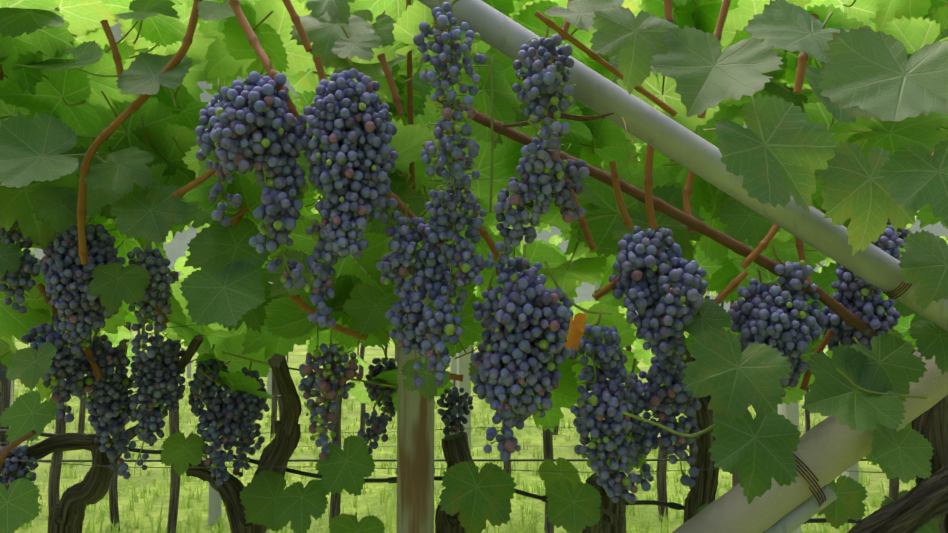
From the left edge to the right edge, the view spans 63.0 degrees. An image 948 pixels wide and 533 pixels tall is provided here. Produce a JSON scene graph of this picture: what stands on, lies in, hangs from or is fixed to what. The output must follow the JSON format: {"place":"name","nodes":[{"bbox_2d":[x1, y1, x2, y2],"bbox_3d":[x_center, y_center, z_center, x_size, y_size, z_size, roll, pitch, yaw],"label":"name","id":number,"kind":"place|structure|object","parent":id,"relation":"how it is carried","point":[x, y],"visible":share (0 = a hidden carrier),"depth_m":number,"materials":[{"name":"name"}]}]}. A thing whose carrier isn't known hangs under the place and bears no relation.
{"place":"outdoors","nodes":[
{"label":"outdoors","id":0,"kind":"place"},
{"bbox_2d":[0,324,915,532],"bbox_3d":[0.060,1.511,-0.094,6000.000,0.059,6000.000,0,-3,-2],"label":"ground","id":1,"kind":"structure","parent":0,"point":[296,357],"depth_m":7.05,"materials":[{"name":"green plant"}]},
{"bbox_2d":[0,361,10,489],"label":"vine trunk","id":2,"kind":"object","parent":1,"relation":"on","point":[5,386],"visible":0.25,"depth_m":5.41,"materials":[{"name":"brown plant"}]},
{"bbox_2d":[48,385,65,511],"bbox_3d":[-2.764,0.911,5.153,0.095,1.753,0.080,0,-3,-2],"label":"vine trunk","id":3,"kind":"object","parent":1,"relation":"on","point":[54,476],"visible":0.25,"depth_m":5.11,"materials":[{"name":"brown plant"}]},
{"bbox_2d":[47,436,115,532],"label":"vine trunk","id":4,"kind":"object","parent":1,"relation":"on","point":[67,514],"visible":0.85,"depth_m":2.07,"materials":[{"name":"brown plant"}]},
{"bbox_2d":[107,334,203,447],"bbox_3d":[-0.811,0.337,1.993,0.471,0.334,0.095,-2,-4,37],"label":"vine branch","id":5,"kind":"object","parent":4,"relation":"attached to","point":[191,350],"visible":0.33,"depth_m":1.90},
{"bbox_2d":[78,376,86,432],"bbox_3d":[-4.524,1.162,8.977,0.102,1.654,0.104,0,-3,-2],"label":"vine trunk","id":6,"kind":"object","parent":1,"relation":"on","point":[81,423],"visible":0.31,"depth_m":8.94,"materials":[{"name":"brown plant"}]},
{"bbox_2d":[109,322,130,530],"bbox_3d":[-2.411,0.916,5.256,0.076,1.755,0.124,-2,-4,38],"label":"vine trunk","id":7,"kind":"object","parent":1,"relation":"on","point":[113,503],"visible":0.25,"depth_m":5.18,"materials":[{"name":"brown plant"}]},
{"bbox_2d":[167,271,180,532],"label":"post","id":8,"kind":"object","parent":1,"relation":"on","point":[174,480],"visible":0.33,"depth_m":5.04,"materials":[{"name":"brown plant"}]},
{"bbox_2d":[234,420,300,532],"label":"vine trunk","id":9,"kind":"object","parent":1,"relation":"on","point":[279,448],"visible":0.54,"depth_m":2.04,"materials":[{"name":"brown plant"}]},
{"bbox_2d":[186,461,244,532],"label":"vine trunk","id":10,"kind":"object","parent":9,"relation":"attached to","point":[230,489],"visible":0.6,"depth_m":2.05,"materials":[{"name":"brown plant"}]},
{"bbox_2d":[268,353,301,435],"bbox_3d":[-0.465,0.324,1.921,0.063,0.234,0.340,1,-3,-10],"label":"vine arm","id":11,"kind":"object","parent":9,"relation":"attached to","point":[291,403],"visible":1,"depth_m":1.93},
{"bbox_2d":[270,372,276,437],"bbox_3d":[-2.328,1.163,9.019,0.073,1.653,0.094,0,-3,-2],"label":"post","id":12,"kind":"object","parent":1,"relation":"on","point":[274,412],"visible":0.42,"depth_m":8.98,"materials":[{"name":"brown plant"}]},
{"bbox_2d":[275,379,283,419],"bbox_3d":[-1.416,0.936,5.684,0.088,1.754,0.103,3,-4,-42],"label":"post","id":13,"kind":"object","parent":1,"relation":"on","point":[280,404],"visible":0.1,"depth_m":5.66,"materials":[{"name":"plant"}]},
{"bbox_2d":[9,284,598,434],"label":"distant row posts","id":14,"kind":"object","parent":1,"relation":"on","point":[453,366],"visible":0.12,"depth_m":12.75,"materials":[{"name":"brown wood"}]},
{"bbox_2d":[11,125,947,403],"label":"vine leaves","id":15,"kind":"object","parent":14,"relation":"on","point":[361,393],"depth_m":5.26,"materials":[{"name":"green plant"}]},
{"bbox_2d":[329,363,341,523],"bbox_3d":[-0.974,0.923,5.398,0.128,1.756,0.083,-3,-4,44],"label":"vine trunk","id":16,"kind":"object","parent":1,"relation":"on","point":[335,500],"visible":0.19,"depth_m":5.34,"materials":[{"name":"brown plant"}]},
{"bbox_2d":[359,344,365,431],"bbox_3d":[-1.321,1.170,9.162,0.080,1.653,0.081,-2,-3,30],"label":"post","id":17,"kind":"object","parent":1,"relation":"on","point":[363,405],"visible":0.29,"depth_m":9.12,"materials":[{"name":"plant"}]},
{"bbox_2d":[395,346,396,361],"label":"post","id":18,"kind":"object","parent":1,"relation":"on","point":[395,354],"visible":0.21,"depth_m":21.30,"materials":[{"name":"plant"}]},
{"bbox_2d":[397,275,433,532],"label":"wooden post","id":19,"kind":"object","parent":1,"relation":"on","point":[415,461],"visible":0.44,"depth_m":1.88,"materials":[{"name":"wood"}]},
{"bbox_2d":[6,177,899,473],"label":"trellis wires","id":20,"kind":"object","parent":19,"relation":"attached to","point":[392,431],"visible":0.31,"depth_m":1.93,"materials":[{"name":"grey metal"}]},
{"bbox_2d":[1,433,96,472],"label":"vine branch","id":21,"kind":"object","parent":20,"relation":"attached to","point":[61,443],"visible":0.77,"depth_m":2.08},
{"bbox_2d":[0,0,947,516],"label":"stems","id":22,"kind":"object","parent":19,"relation":"attached to","point":[452,178],"visible":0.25,"depth_m":1.48,"materials":[{"name":"plant"}]},
{"bbox_2d":[0,2,910,503],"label":"grape bunches","id":23,"kind":"object","parent":22,"relation":"on","point":[526,300],"visible":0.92,"depth_m":1.38,"materials":[{"name":"blue food"}]},
{"bbox_2d":[0,0,947,532],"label":"vine leaves","id":24,"kind":"object","parent":22,"relation":"attached to","point":[882,64],"visible":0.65,"depth_m":1.64,"materials":[{"name":"green plant"}]},
{"bbox_2d":[672,342,695,393],"bbox_3d":[0.518,0.256,1.869,0.060,0.163,0.306,-1,-3,23],"label":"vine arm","id":25,"kind":"object","parent":22,"relation":"attached to","point":[689,357],"visible":0.17,"depth_m":1.76},
{"bbox_2d":[435,432,472,532],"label":"vine trunk","id":26,"kind":"object","parent":1,"relation":"on","point":[455,448],"visible":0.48,"depth_m":2.02,"materials":[{"name":"brown plant"}]},
{"bbox_2d":[502,418,510,520],"bbox_3d":[0.230,0.931,5.544,0.072,1.753,0.095,0,-3,-2],"label":"post","id":27,"kind":"object","parent":1,"relation":"on","point":[507,464],"visible":0.04,"depth_m":5.51,"materials":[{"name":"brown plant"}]},
{"bbox_2d":[208,346,858,532],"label":"posts","id":28,"kind":"object","parent":1,"relation":"on","point":[790,412],"visible":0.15,"depth_m":5.31,"materials":[{"name":"grey concrete"}]},
{"bbox_2d":[127,395,642,446],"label":"wires","id":29,"kind":"object","parent":28,"relation":"attached to","point":[297,446],"visible":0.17,"depth_m":5.36,"materials":[{"name":"grey metal"}]},
{"bbox_2d":[0,429,861,523],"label":"drip irrigation tube","id":30,"kind":"object","parent":28,"relation":"attached to","point":[671,505],"visible":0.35,"depth_m":2.10,"materials":[{"name":"black plastic"}]},
{"bbox_2d":[38,459,866,461],"bbox_3d":[-0.247,1.347,5.377,11.453,0.016,0.016,0,-3,0],"label":"wire","id":31,"kind":"object","parent":28,"relation":"attached to","point":[315,460],"visible":0.33,"depth_m":5.37,"materials":[{"name":"grey metal"}]},
{"bbox_2d":[542,427,553,532],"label":"vine trunk","id":32,"kind":"object","parent":1,"relation":"on","point":[547,444],"visible":0.17,"depth_m":5.11,"materials":[{"name":"brown plant"}]},
{"bbox_2d":[552,419,559,434],"bbox_3d":[0.971,1.171,9.150,0.103,1.654,0.085,-1,-3,24],"label":"vine trunk","id":33,"kind":"object","parent":1,"relation":"on","point":[555,431],"visible":0.02,"depth_m":9.09,"materials":[{"name":"plant"}]},
{"bbox_2d":[581,465,627,532],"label":"vine trunk","id":34,"kind":"object","parent":1,"relation":"on","point":[612,518],"visible":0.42,"depth_m":1.97,"materials":[{"name":"brown plant"}]},
{"bbox_2d":[626,345,630,411],"bbox_3d":[1.822,1.170,9.159,0.111,1.655,0.090,2,-4,-33],"label":"post","id":35,"kind":"object","parent":1,"relation":"on","point":[628,348],"visible":0.06,"depth_m":9.15,"materials":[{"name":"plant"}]},
{"bbox_2d":[657,404,668,521],"bbox_3d":[1.338,0.928,5.489,0.106,1.755,0.079,-1,-3,19],"label":"vine trunk","id":36,"kind":"object","parent":1,"relation":"on","point":[661,485],"visible":0.29,"depth_m":5.45,"materials":[{"name":"brown plant"}]},
{"bbox_2d":[683,395,718,522],"bbox_3d":[0.582,0.930,1.992,0.100,1.248,0.141,0,-3,-2],"label":"vine trunk","id":37,"kind":"object","parent":1,"relation":"on","point":[703,491],"visible":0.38,"depth_m":1.96,"materials":[{"name":"brown plant"}]},
{"bbox_2d":[730,298,739,487],"bbox_3d":[1.787,0.917,5.287,0.077,1.753,0.084,0,-3,-2],"label":"post","id":38,"kind":"object","parent":1,"relation":"on","point":[735,481],"depth_m":5.26,"materials":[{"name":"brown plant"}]},
{"bbox_2d":[804,387,810,430],"bbox_3d":[4.005,1.176,9.287,0.070,1.653,0.103,0,-3,-2],"label":"post","id":39,"kind":"object","parent":1,"relation":"on","point":[807,420],"visible":0.17,"depth_m":9.26,"materials":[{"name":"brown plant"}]},
{"bbox_2d":[672,350,947,532],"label":"concrete pergola strut","id":40,"kind":"object","parent":1,"relation":"on","point":[830,449],"visible":0.5,"depth_m":1.39,"materials":[{"name":"grey concrete"}]},
{"bbox_2d":[0,0,933,470],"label":"vine shoots","id":41,"kind":"object","parent":40,"relation":"attached to","point":[618,184],"visible":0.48,"depth_m":1.47,"materials":[{"name":"brown plant"}]},
{"bbox_2d":[504,83,911,506],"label":"wire lashings","id":42,"kind":"object","parent":40,"relation":"on","point":[580,118],"visible":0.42,"depth_m":1.34,"materials":[{"name":"black metal"}]},
{"bbox_2d":[763,485,836,532],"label":"steel pergola strut","id":43,"kind":"object","parent":40,"relation":"attached to","point":[799,515],"visible":0.69,"depth_m":1.39,"materials":[{"name":"silver metal"}]},
{"bbox_2d":[889,477,898,499],"bbox_3d":[2.959,0.930,5.533,0.093,1.756,0.126,0,-3,-2],"label":"post","id":44,"kind":"object","parent":1,"relation":"on","point":[893,488],"visible":0.06,"depth_m":5.45,"materials":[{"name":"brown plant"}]},
{"bbox_2d":[911,395,947,532],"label":"vine trunk","id":45,"kind":"object","parent":1,"relation":"on","point":[931,424],"visible":0.29,"depth_m":1.61,"materials":[{"name":"brown wood"}]},
{"bbox_2d":[847,464,947,532],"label":"vine trunk","id":46,"kind":"object","parent":45,"relation":"attached to","point":[917,507],"visible":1,"depth_m":1.49,"materials":[{"name":"brown wood"}]},
{"bbox_2d":[31,0,947,313],"bbox_3d":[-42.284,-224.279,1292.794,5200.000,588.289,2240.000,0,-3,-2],"label":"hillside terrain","id":47,"kind":"structure","parent":0,"point":[175,248],"depth_m":280.99,"materials":[{"name":"green plant"}]},
{"bbox_2d":[418,0,947,330],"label":"pergola steel pipe","id":48,"kind":"object","parent":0,"point":[699,156],"visible":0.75,"depth_m":1.31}
]}

